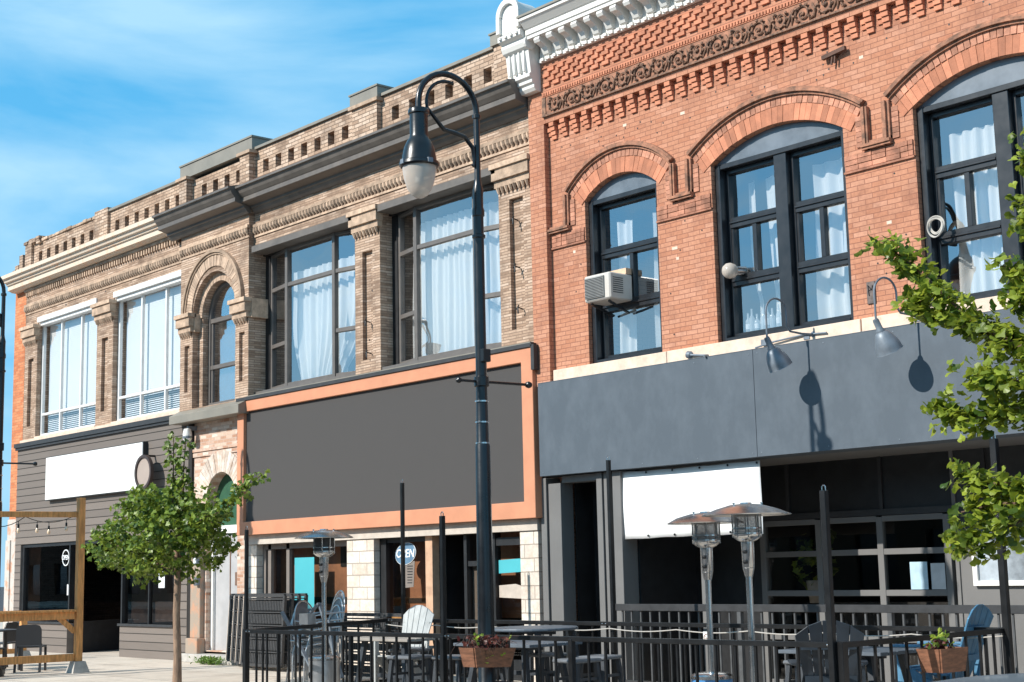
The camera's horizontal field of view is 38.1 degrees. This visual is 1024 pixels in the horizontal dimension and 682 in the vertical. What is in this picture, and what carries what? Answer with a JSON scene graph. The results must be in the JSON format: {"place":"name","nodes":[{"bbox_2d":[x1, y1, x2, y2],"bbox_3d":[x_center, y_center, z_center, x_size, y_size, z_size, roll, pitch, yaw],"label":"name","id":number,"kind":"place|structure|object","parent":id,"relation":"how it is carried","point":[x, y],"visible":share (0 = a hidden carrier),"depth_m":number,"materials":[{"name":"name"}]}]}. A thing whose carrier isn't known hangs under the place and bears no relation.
{"place":"outdoors","nodes":[
{"label":"outdoors","id":0,"kind":"place"},
{"bbox_2d":[0,587,3,610],"bbox_3d":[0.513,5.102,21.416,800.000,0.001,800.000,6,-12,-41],"label":"ground","id":1,"kind":"structure","parent":0,"point":[1,598],"depth_m":146.39,"materials":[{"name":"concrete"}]},
{"bbox_2d":[934,673,1023,681],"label":"parked car","id":2,"kind":"object","parent":1,"relation":"on","point":[1016,677],"visible":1,"depth_m":7.68,"materials":[{"name":"grey paint"}]},
{"bbox_2d":[0,622,521,681],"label":"pavement","id":3,"kind":"structure","parent":0,"point":[109,666],"depth_m":26.01,"materials":[{"name":"concrete"}]},
{"bbox_2d":[0,647,5,673],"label":"resin chair","id":4,"kind":"object","parent":3,"relation":"on","point":[3,651],"visible":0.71,"depth_m":26.48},
{"bbox_2d":[0,622,18,666],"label":"resin chair","id":5,"kind":"object","parent":3,"relation":"on","point":[11,637],"visible":0.46,"depth_m":28.62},
{"bbox_2d":[0,629,20,669],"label":"bistro table","id":6,"kind":"object","parent":3,"relation":"on","point":[4,631],"visible":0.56,"depth_m":27.75,"materials":[{"name":"grey metal"}]},
{"bbox_2d":[0,277,37,676],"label":"street lamp","id":7,"kind":"object","parent":3,"relation":"on","point":[2,351],"visible":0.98,"depth_m":26.37,"materials":[{"name":"black metal"}]},
{"bbox_2d":[13,625,46,672],"bbox_3d":[-8.726,5.568,26.924,0.480,0.843,0.540,0,-9,-5],"label":"resin chair","id":8,"kind":"object","parent":3,"relation":"on","point":[28,636],"visible":0.88,"depth_m":26.76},
{"bbox_2d":[0,498,89,673],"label":"timber patio frame","id":9,"kind":"object","parent":3,"relation":"on","point":[77,664],"visible":0.89,"depth_m":26.25,"materials":[{"name":"brown wood"}]},
{"bbox_2d":[0,517,71,533],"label":"string lights","id":10,"kind":"object","parent":9,"relation":"hanging from","point":[37,530],"visible":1,"depth_m":26.16},
{"bbox_2d":[81,431,270,681],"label":"young tree","id":11,"kind":"object","parent":3,"relation":"on","point":[157,516],"visible":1,"depth_m":21.26,"materials":[{"name":"green plant"}]},
{"bbox_2d":[189,655,230,664],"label":"weeds","id":12,"kind":"object","parent":3,"relation":"on","point":[207,660],"visible":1,"depth_m":27.68,"materials":[{"name":"green plant"}]},
{"bbox_2d":[240,594,286,667],"bbox_3d":[-4.316,5.013,25.735,0.128,1.230,1.331,6,-12,-41],"label":"leaning screen","id":13,"kind":"object","parent":3,"relation":"on","point":[268,618],"visible":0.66,"depth_m":25.67,"materials":[{"name":"grey wicker"}]},
{"bbox_2d":[235,594,293,666],"bbox_3d":[-4.349,5.058,26.028,0.128,1.230,1.741,6,-12,-41],"label":"leaning screen","id":14,"kind":"object","parent":3,"relation":"on","point":[290,606],"visible":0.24,"depth_m":26.10,"materials":[{"name":"black painted metal"}]},
{"bbox_2d":[230,594,300,666],"bbox_3d":[-4.382,5.104,26.321,0.128,1.230,2.151,6,-12,-41],"label":"leaning screen","id":15,"kind":"object","parent":3,"relation":"on","point":[234,629],"visible":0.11,"depth_m":26.96,"materials":[{"name":"charcoal painted metal"}]},
{"bbox_2d":[226,593,307,665],"bbox_3d":[-4.415,5.150,26.614,0.128,1.230,2.561,6,-12,-41],"label":"leaning screen","id":16,"kind":"object","parent":3,"relation":"on","point":[230,619],"visible":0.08,"depth_m":27.41,"materials":[{"name":"charcoal painted metal"}]},
{"bbox_2d":[1,31,557,681],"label":"brick building","id":17,"kind":"structure","parent":3,"relation":"on","point":[241,233],"depth_m":28.55,"materials":[{"name":"brick"}]},
{"bbox_2d":[62,550,68,565],"bbox_3d":[-10.137,4.923,33.732,0.014,0.370,0.378,6,-12,-41],"label":"open sign","id":18,"kind":"object","parent":17,"relation":"attached to","point":[66,556],"visible":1,"depth_m":33.73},
{"bbox_2d":[34,298,97,437],"bbox_3d":[-10.327,0.700,34.603,0.230,2.960,3.200,6,-12,-41],"label":"window","id":19,"kind":"structure","parent":17,"relation":"in","point":[83,308],"depth_m":34.93,"materials":[{"name":"wood"}]},
{"bbox_2d":[48,313,96,431],"bbox_3d":[-10.183,0.762,34.719,0.030,2.666,3.000,6,-12,-41],"label":"window blind","id":20,"kind":"object","parent":17,"relation":"attached to","point":[71,377],"depth_m":34.89,"materials":[{"name":"white"}]},
{"bbox_2d":[21,539,152,623],"bbox_3d":[-9.172,5.271,32.610,0.130,1.790,7.500,6,-12,-41],"label":"shop window","id":21,"kind":"structure","parent":17,"relation":"in","point":[72,544],"depth_m":33.44,"materials":[{"name":"black paint"}]},
{"bbox_2d":[45,441,147,500],"bbox_3d":[-9.220,2.902,32.729,0.118,1.010,4.770,6,-12,-41],"label":"shop sign","id":22,"kind":"object","parent":17,"relation":"attached to","point":[100,471],"visible":0.82,"depth_m":32.62,"materials":[{"name":"white painted panel"}]},
{"bbox_2d":[134,455,154,488],"bbox_3d":[-7.502,2.712,30.653,0.280,0.720,0.720,6,-12,-41],"label":"round sign","id":23,"kind":"object","parent":17,"relation":"attached to","point":[144,471],"visible":0.94,"depth_m":30.57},
{"bbox_2d":[111,270,180,422],"bbox_3d":[-7.678,0.182,31.616,0.230,2.960,3.250,6,-12,-41],"label":"window","id":24,"kind":"structure","parent":17,"relation":"in","point":[172,279],"depth_m":31.95,"materials":[{"name":"white metal"}]},
{"bbox_2d":[131,551,173,622],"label":"shop window","id":25,"kind":"structure","parent":17,"relation":"in","point":[162,608],"depth_m":34.07,"materials":[{"name":"glass"}]},
{"bbox_2d":[125,285,180,417],"bbox_3d":[-7.534,0.244,31.733,0.030,2.666,3.050,6,-12,-41],"label":"window blind","id":26,"kind":"object","parent":17,"relation":"attached to","point":[154,360],"depth_m":31.96,"materials":[{"name":"white"}]},
{"bbox_2d":[159,576,164,587],"bbox_3d":[-7.154,4.875,30.324,0.004,0.330,0.250,6,-12,-41],"label":"notice","id":27,"kind":"object","parent":17,"relation":"attached to","point":[162,584],"visible":0.64,"depth_m":30.29,"materials":[{"name":"white paper"}]},
{"bbox_2d":[183,426,196,440],"bbox_3d":[-6.424,1.853,29.601,0.295,0.310,0.190,6,-12,-41],"label":"flood light","id":28,"kind":"object","parent":17,"relation":"attached to","point":[187,433],"visible":0.78,"depth_m":29.51,"materials":[{"name":"white paint"}]},
{"bbox_2d":[193,557,199,563],"bbox_3d":[-6.162,4.289,28.994,0.086,0.160,0.140,6,-12,-41],"label":"meter box","id":29,"kind":"object","parent":17,"relation":"attached to","point":[195,561],"visible":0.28,"depth_m":28.95,"materials":[{"name":"white paint"}]},
{"bbox_2d":[193,578,199,585],"bbox_3d":[-6.147,4.683,28.926,0.086,0.160,0.120,6,-12,-41],"label":"meter box","id":30,"kind":"object","parent":17,"relation":"attached to","point":[197,584],"visible":0.48,"depth_m":28.89,"materials":[{"name":"grey paint"}]},
{"bbox_2d":[208,281,234,405],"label":"arched window","id":31,"kind":"structure","parent":17,"relation":"in","point":[211,336],"depth_m":29.78,"materials":[{"name":"brown metal"}]},
{"bbox_2d":[210,525,236,649],"bbox_3d":[-5.463,4.756,28.577,0.100,2.400,1.160,6,-12,-41],"label":"side door","id":32,"kind":"structure","parent":17,"relation":"in","point":[224,583],"depth_m":28.71,"materials":[{"name":"grey paint"}]},
{"bbox_2d":[217,323,234,401],"bbox_3d":[-5.562,0.418,29.476,0.001,1.550,1.150,6,-12,-41],"label":"window pane","id":33,"kind":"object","parent":17,"relation":"attached to","point":[226,354],"depth_m":29.64,"materials":[{"name":"blue"}]},
{"bbox_2d":[252,215,355,393],"bbox_3d":[-3.711,-0.576,27.226,0.520,2.870,3.400,6,-12,-41],"label":"window","id":34,"kind":"structure","parent":17,"relation":"in","point":[333,229],"depth_m":27.68,"materials":[{"name":"brown metal"}]},
{"bbox_2d":[295,557,313,610],"bbox_3d":[-3.719,4.358,26.600,0.004,0.950,0.630,6,-12,-41],"label":"poster","id":35,"kind":"object","parent":17,"relation":"attached to","point":[304,574],"visible":0.79,"depth_m":26.59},
{"bbox_2d":[263,540,346,635],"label":"shop window","id":36,"kind":"structure","parent":17,"relation":"in","point":[269,550],"depth_m":27.37,"materials":[{"name":"black metal"}]},
{"bbox_2d":[293,254,355,379],"bbox_3d":[-3.358,-0.374,27.224,0.147,2.165,2.306,6,-12,-41],"label":"net curtain","id":37,"kind":"object","parent":17,"relation":"hanging from","point":[312,318],"visible":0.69,"depth_m":27.37,"materials":[{"name":"white fabric"}]},
{"bbox_2d":[236,342,541,535],"bbox_3d":[-2.367,1.843,25.000,0.200,2.585,8.470,6,-12,-41],"label":"shop sign","id":38,"kind":"object","parent":17,"relation":"attached to","point":[346,453],"visible":0.94,"depth_m":24.55,"materials":[{"name":"orange paint"}]},
{"bbox_2d":[395,542,415,587],"bbox_3d":[-1.746,3.691,24.428,0.029,0.742,0.560,6,-12,-41],"label":"open sign","id":39,"kind":"object","parent":17,"relation":"attached to","point":[410,551],"visible":0.73,"depth_m":24.37,"materials":[{"name":"blue plastic"}]},
{"bbox_2d":[379,536,440,672],"bbox_3d":[-1.671,4.315,24.279,0.200,2.200,1.480,6,-12,-41],"label":"shop window","id":40,"kind":"structure","parent":17,"relation":"in","point":[432,547],"depth_m":24.14,"materials":[{"name":"black paint"}]},
{"bbox_2d":[377,168,501,369],"bbox_3d":[-1.095,-1.087,24.277,0.520,2.870,3.190,6,-12,-41],"label":"window","id":41,"kind":"structure","parent":17,"relation":"in","point":[399,208],"depth_m":24.89,"materials":[{"name":"brown metal"}]},
{"bbox_2d":[413,201,500,357],"bbox_3d":[-0.875,-0.938,24.467,0.212,2.395,2.620,6,-12,-41],"label":"net curtain","id":42,"kind":"object","parent":17,"relation":"hanging from","point":[447,300],"visible":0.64,"depth_m":24.48,"materials":[{"name":"white fabric"}]},
{"bbox_2d":[463,533,521,680],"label":"shop window","id":43,"kind":"structure","parent":17,"relation":"in","point":[470,566],"depth_m":23.02,"materials":[{"name":"black paint"}]},
{"bbox_2d":[499,584,520,598],"bbox_3d":[-0.008,3.776,22.397,0.004,0.220,0.560,6,-12,-41],"label":"window decal","id":44,"kind":"object","parent":17,"relation":"attached to","point":[510,591],"depth_m":22.41},
{"bbox_2d":[499,558,520,572],"bbox_3d":[-0.016,3.401,22.455,0.004,0.220,0.560,6,-12,-41],"label":"window decal","id":45,"kind":"object","parent":17,"relation":"attached to","point":[509,565],"depth_m":22.47},
{"bbox_2d":[285,619,321,681],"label":"tube chair","id":46,"kind":"object","parent":3,"relation":"on","point":[290,654],"visible":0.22,"depth_m":22.55,"materials":[{"name":"silver fabric"}]},
{"bbox_2d":[290,613,329,663],"bbox_3d":[-3.050,4.633,22.725,0.573,0.935,0.565,-6,-10,29],"label":"tube chair","id":47,"kind":"object","parent":46,"relation":"on","point":[301,635],"visible":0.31,"depth_m":22.59,"materials":[{"name":"silver fabric"}]},
{"bbox_2d":[290,607,339,668],"bbox_3d":[-3.026,4.542,22.762,0.573,0.935,0.565,-6,-10,29],"label":"tube chair","id":48,"kind":"object","parent":46,"relation":"on","point":[307,638],"visible":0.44,"depth_m":22.73,"materials":[{"name":"silver fabric"}]},
{"bbox_2d":[293,600,341,660],"bbox_3d":[-3.001,4.451,22.799,0.573,0.935,0.565,-6,-10,29],"label":"tube chair","id":49,"kind":"object","parent":48,"relation":"on","point":[315,623],"visible":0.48,"depth_m":22.84,"materials":[{"name":"silver fabric"}]},
{"bbox_2d":[280,602,343,678],"bbox_3d":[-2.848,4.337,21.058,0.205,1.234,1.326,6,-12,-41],"label":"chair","id":50,"kind":"object","parent":3,"relation":"on","point":[307,618],"visible":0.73,"depth_m":21.06,"materials":[{"name":"silver fabric"}]},
{"bbox_2d":[291,621,337,681],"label":"tube chair","id":51,"kind":"object","parent":3,"relation":"on","point":[307,655],"visible":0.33,"depth_m":21.58,"materials":[{"name":"silver metal"}]},
{"bbox_2d":[293,613,339,679],"bbox_3d":[-2.830,4.434,21.664,0.573,0.935,0.565,3,-10,-27],"label":"tube chair","id":52,"kind":"object","parent":51,"relation":"on","point":[319,646],"visible":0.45,"depth_m":21.60,"materials":[{"name":"silver fabric"}]},
{"bbox_2d":[297,605,344,671],"bbox_3d":[-2.806,4.334,21.703,0.573,0.935,0.565,3,-10,-27],"label":"tube chair","id":53,"kind":"object","parent":51,"relation":"on","point":[320,639],"visible":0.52,"depth_m":21.55,"materials":[{"name":"silver fabric"}]},
{"bbox_2d":[297,597,344,662],"bbox_3d":[-2.782,4.233,21.742,0.573,0.935,0.565,3,-10,-27],"label":"tube chair","id":54,"kind":"object","parent":51,"relation":"on","point":[336,599],"visible":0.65,"depth_m":21.70,"materials":[{"name":"silver fabric"}]},
{"bbox_2d":[301,590,345,637],"bbox_3d":[-2.758,4.132,21.781,0.573,0.935,0.565,3,-10,-27],"label":"tube chair","id":55,"kind":"object","parent":54,"relation":"on","point":[318,614],"visible":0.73,"depth_m":21.72,"materials":[{"name":"silver fabric"}]},
{"bbox_2d":[294,529,352,681],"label":"patio heater","id":56,"kind":"object","parent":3,"relation":"on","point":[323,545],"visible":0.95,"depth_m":20.02,"materials":[{"name":"silver metal"}]},
{"bbox_2d":[340,613,401,677],"bbox_3d":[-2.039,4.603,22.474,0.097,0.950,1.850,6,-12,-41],"label":"patio table","id":57,"kind":"object","parent":3,"relation":"on","point":[366,671],"visible":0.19,"depth_m":22.61,"materials":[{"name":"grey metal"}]},
{"bbox_2d":[344,636,452,681],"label":"patio table","id":58,"kind":"object","parent":3,"relation":"on","point":[403,641],"visible":0.49,"depth_m":18.79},
{"bbox_2d":[374,605,433,681],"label":"slatted chair","id":59,"kind":"object","parent":3,"relation":"on","point":[417,618],"visible":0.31,"depth_m":20.06,"materials":[{"name":"wood"}]},
{"bbox_2d":[387,654,431,681],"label":"patio stool","id":60,"kind":"object","parent":3,"relation":"on","point":[428,673],"visible":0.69,"depth_m":17.87,"materials":[{"name":"metal"}]},
{"bbox_2d":[389,648,430,681],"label":"patio stool","id":61,"kind":"object","parent":3,"relation":"on","point":[426,650],"visible":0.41,"depth_m":19.43,"materials":[{"name":"metal"}]},
{"bbox_2d":[399,646,433,681],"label":"patio stool","id":62,"kind":"object","parent":3,"relation":"on","point":[431,660],"visible":0.12,"depth_m":20.00,"materials":[{"name":"metal"}]},
{"bbox_2d":[432,654,477,681],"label":"patio stool","id":63,"kind":"object","parent":3,"relation":"on","point":[457,659],"visible":0.41,"depth_m":17.57,"materials":[{"name":"metal"}]},
{"bbox_2d":[399,71,531,681],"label":"street lamp","id":64,"kind":"object","parent":3,"relation":"on","point":[419,165],"visible":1,"depth_m":16.21,"materials":[{"name":"black metal"}]},
{"bbox_2d":[461,666,505,681],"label":"patio stool","id":65,"kind":"object","parent":3,"relation":"on","point":[502,674],"visible":0.08,"depth_m":18.70,"materials":[{"name":"metal"}]},
{"bbox_2d":[453,640,581,681],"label":"patio table","id":66,"kind":"object","parent":3,"relation":"on","point":[530,645],"visible":0.42,"depth_m":17.16,"materials":[{"name":"grey metal"}]},
{"bbox_2d":[495,625,584,681],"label":"patio table","id":67,"kind":"object","parent":3,"relation":"on","point":[536,630],"visible":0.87,"depth_m":18.09,"materials":[{"name":"grey metal"}]},
{"bbox_2d":[522,651,566,681],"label":"patio stool","id":68,"kind":"object","parent":3,"relation":"on","point":[545,659],"visible":0.52,"depth_m":17.74,"materials":[{"name":"metal"}]},
{"bbox_2d":[552,657,601,681],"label":"patio stool","id":69,"kind":"object","parent":3,"relation":"on","point":[595,661],"visible":0.83,"depth_m":16.48,"materials":[{"name":"metal"}]},
{"bbox_2d":[576,654,621,681],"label":"patio stool","id":70,"kind":"object","parent":3,"relation":"on","point":[617,658],"visible":0.51,"depth_m":16.99,"materials":[{"name":"metal"}]},
{"bbox_2d":[242,434,1014,681],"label":"patio railing","id":71,"kind":"object","parent":3,"relation":"on","point":[838,660],"visible":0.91,"depth_m":16.78,"materials":[{"name":"black metal"}]},
{"bbox_2d":[451,633,515,667],"bbox_3d":[-0.237,3.244,15.590,0.468,0.354,0.768,-9,-15,42],"label":"planter box","id":72,"kind":"object","parent":71,"relation":"hanging from","point":[483,651],"visible":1,"depth_m":15.51,"materials":[{"name":"red wood"}]},
{"bbox_2d":[385,624,1002,638],"bbox_3d":[1.586,3.523,18.086,9.216,0.080,0.013,-9,-12,42],"label":"rope light","id":73,"kind":"object","parent":71,"relation":"attached to","point":[722,632],"visible":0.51,"depth_m":17.34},
{"bbox_2d":[916,628,967,672],"bbox_3d":[4.038,2.901,13.964,0.517,0.412,0.273,6,-12,-41],"label":"planter box","id":74,"kind":"object","parent":71,"relation":"hanging from","point":[939,655],"visible":1,"depth_m":13.86,"materials":[{"name":"red wood"}]},
{"bbox_2d":[667,511,743,681],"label":"patio heater","id":75,"kind":"object","parent":3,"relation":"on","point":[706,546],"visible":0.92,"depth_m":15.27,"materials":[{"name":"silver metal"}]},
{"bbox_2d":[701,502,791,681],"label":"patio heater","id":76,"kind":"object","parent":3,"relation":"on","point":[745,510],"visible":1,"depth_m":14.44,"materials":[{"name":"silver metal"}]},
{"bbox_2d":[496,0,1023,681],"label":"brick building","id":77,"kind":"structure","parent":3,"relation":"on","point":[686,122],"depth_m":19.77,"materials":[{"name":"brick"}]},
{"bbox_2d":[584,271,631,316],"bbox_3d":[1.366,-0.655,21.106,0.499,0.554,0.524,6,-12,-41],"label":"air conditioner","id":78,"kind":"object","parent":77,"relation":"attached to","point":[609,288],"visible":1,"depth_m":20.96,"materials":[{"name":"white plastic"}]},
{"bbox_2d":[610,268,631,274],"bbox_3d":[1.485,-0.958,21.287,0.120,0.085,0.530,6,-12,-41],"label":"timber board","id":79,"kind":"object","parent":78,"relation":"on","point":[628,271],"visible":0.5,"depth_m":21.11,"materials":[{"name":"brown wood"}]},
{"bbox_2d":[589,183,662,363],"bbox_3d":[1.694,-0.927,21.103,0.240,2.408,1.424,6,-12,-41],"label":"window","id":80,"kind":"structure","parent":77,"relation":"in","point":[599,255],"depth_m":21.37,"materials":[{"name":"black paint"}]},
{"bbox_2d":[617,213,660,353],"bbox_3d":[1.917,-0.771,21.199,0.139,2.081,1.100,6,-12,-41],"label":"net curtain","id":81,"kind":"object","parent":77,"relation":"hanging from","point":[628,332],"visible":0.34,"depth_m":21.40,"materials":[{"name":"white fabric"}]},
{"bbox_2d":[623,460,762,538],"bbox_3d":[2.327,2.131,19.699,0.032,0.934,2.500,6,-12,-41],"label":"banner","id":82,"kind":"object","parent":77,"relation":"hanging from","point":[655,502],"visible":0.93,"depth_m":19.75,"materials":[{"name":"fabric"}]},
{"bbox_2d":[722,263,746,278],"bbox_3d":[2.920,-0.921,19.511,0.320,0.208,0.208,1,-9,-15],"label":"globe wall lamp","id":83,"kind":"object","parent":77,"relation":"attached to","point":[730,270],"visible":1,"depth_m":19.45,"materials":[{"name":"glass"}]},
{"bbox_2d":[746,313,750,329],"bbox_3d":[3.122,-0.232,19.614,0.074,0.270,0.074,6,-12,-41],"label":"bottle","id":84,"kind":"object","parent":77,"relation":"on","point":[748,326],"visible":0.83,"depth_m":19.58,"materials":[{"name":"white glass"}]},
{"bbox_2d":[685,332,826,358],"bbox_3d":[3.063,0.055,18.952,0.184,0.145,2.290,6,-12,-41],"label":"sill conduit","id":85,"kind":"object","parent":77,"relation":"attached to","point":[689,354],"visible":0.95,"depth_m":18.82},
{"bbox_2d":[754,320,759,328],"bbox_3d":[3.221,-0.237,19.500,0.074,0.240,0.074,6,-12,-41],"label":"bottle","id":86,"kind":"object","parent":77,"relation":"on","point":[757,325],"visible":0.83,"depth_m":19.46,"materials":[{"name":"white glass"}]},
{"bbox_2d":[776,317,781,325],"bbox_3d":[3.457,-0.318,19.239,0.074,0.310,0.074,6,-12,-41],"label":"bottle","id":87,"kind":"object","parent":77,"relation":"on","point":[778,320],"visible":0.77,"depth_m":19.20,"materials":[{"name":"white glass"}]},
{"bbox_2d":[715,130,853,341],"bbox_3d":[3.530,-1.286,19.033,0.240,2.408,2.144,6,-12,-41],"label":"window","id":88,"kind":"structure","parent":77,"relation":"in","point":[788,211],"depth_m":19.05,"materials":[{"name":"black paint"}]},
{"bbox_2d":[764,297,814,372],"bbox_3d":[3.382,-0.056,18.175,0.759,0.932,0.315,5,-11,-37],"label":"gooseneck lamp","id":89,"kind":"object","parent":77,"relation":"attached to","point":[777,359],"visible":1,"depth_m":17.95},
{"bbox_2d":[748,157,850,329],"bbox_3d":[3.793,-1.192,19.208,0.160,2.135,1.807,6,-12,-41],"label":"net curtain","id":90,"kind":"object","parent":77,"relation":"hanging from","point":[833,294],"visible":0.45,"depth_m":18.95,"materials":[{"name":"white fabric"}]},
{"bbox_2d":[790,529,839,602],"bbox_3d":[4.154,3.029,20.205,0.701,1.048,0.686,-4,-9,15],"label":"potted plant","id":91,"kind":"object","parent":77,"relation":"on","point":[813,583],"visible":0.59,"depth_m":20.14,"materials":[{"name":"green plant"}]},
{"bbox_2d":[821,46,846,64],"bbox_3d":[4.008,-3.522,18.429,0.085,0.187,0.356,6,-12,-41],"label":"iron bracket","id":92,"kind":"object","parent":77,"relation":"attached to","point":[834,53],"visible":1,"depth_m":18.41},
{"bbox_2d":[760,513,962,681],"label":"rollup door","id":93,"kind":"structure","parent":77,"relation":"in","point":[882,551],"depth_m":19.16,"materials":[{"name":"grey paint"}]},
{"bbox_2d":[866,281,875,304],"bbox_3d":[4.295,-0.578,17.763,0.030,0.270,0.120,6,-12,-41],"label":"wall plaque","id":94,"kind":"object","parent":77,"relation":"attached to","point":[869,287],"depth_m":17.76,"materials":[{"name":"grey metal"}]},
{"bbox_2d":[873,277,918,356],"bbox_3d":[4.425,-0.260,17.006,0.772,0.934,0.314,5,-11,-34],"label":"gooseneck lamp","id":95,"kind":"object","parent":77,"relation":"attached to","point":[887,342],"visible":0.85,"depth_m":16.77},
{"bbox_2d":[910,562,928,588],"bbox_3d":[5.081,2.928,18.533,0.004,0.340,0.250,6,-12,-41],"label":"notice","id":96,"kind":"object","parent":77,"relation":"attached to","point":[919,574],"visible":1,"depth_m":18.53,"materials":[{"name":"white paper"}]},
{"bbox_2d":[927,215,944,237],"bbox_3d":[4.910,-1.325,17.211,0.071,0.269,0.238,6,-12,-41],"label":"cable coil","id":97,"kind":"object","parent":77,"relation":"hanging from","point":[941,220],"visible":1,"depth_m":17.21,"materials":[{"name":"white plastic"}]},
{"bbox_2d":[930,563,945,588],"bbox_3d":[5.262,2.903,18.327,0.004,0.320,0.200,6,-12,-41],"label":"notice","id":98,"kind":"object","parent":77,"relation":"attached to","point":[938,578],"visible":1,"depth_m":18.32,"materials":[{"name":"grey paper"}]},
{"bbox_2d":[916,79,1023,306],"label":"window","id":99,"kind":"structure","parent":77,"relation":"in","point":[1004,99],"depth_m":17.07,"materials":[{"name":"black paint"}]},
{"bbox_2d":[949,116,1023,293],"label":"net curtain","id":100,"kind":"object","parent":77,"relation":"hanging from","point":[975,276],"visible":0.42,"depth_m":17.25,"materials":[{"name":"white fabric"}]},
{"bbox_2d":[972,532,1023,585],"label":"window","id":101,"kind":"structure","parent":77,"relation":"in","point":[986,575],"depth_m":17.74,"materials":[{"name":"glass"}]},
{"bbox_2d":[783,659,824,681],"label":"patio stool","id":102,"kind":"object","parent":3,"relation":"on","point":[788,674],"visible":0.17,"depth_m":15.41,"materials":[{"name":"metal"}]},
{"bbox_2d":[615,604,1023,681],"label":"shopfront railing","id":103,"kind":"object","parent":3,"relation":"on","point":[889,610],"visible":0.62,"depth_m":18.07,"materials":[{"name":"metal"}]},
{"bbox_2d":[788,620,867,681],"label":"slatted chair","id":104,"kind":"object","parent":3,"relation":"on","point":[843,630],"visible":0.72,"depth_m":13.83,"materials":[{"name":"wood"}]},
{"bbox_2d":[778,646,917,681],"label":"patio table","id":105,"kind":"object","parent":3,"relation":"on","point":[882,653],"visible":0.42,"depth_m":14.55,"materials":[{"name":"grey metal"}]},
{"bbox_2d":[854,127,1023,566],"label":"ginkgo tree","id":106,"kind":"object","parent":3,"relation":"on","point":[996,384],"visible":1,"depth_m":10.37,"materials":[{"name":"green plant"}]},
{"bbox_2d":[893,604,993,681],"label":"slatted chair","id":107,"kind":"object","parent":3,"relation":"on","point":[980,615],"visible":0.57,"depth_m":15.43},
{"bbox_2d":[0,0,552,586],"label":"sky","id":108,"kind":"structure","parent":0,"point":[103,103],"materials":[{"name":"blue"}]}
]}

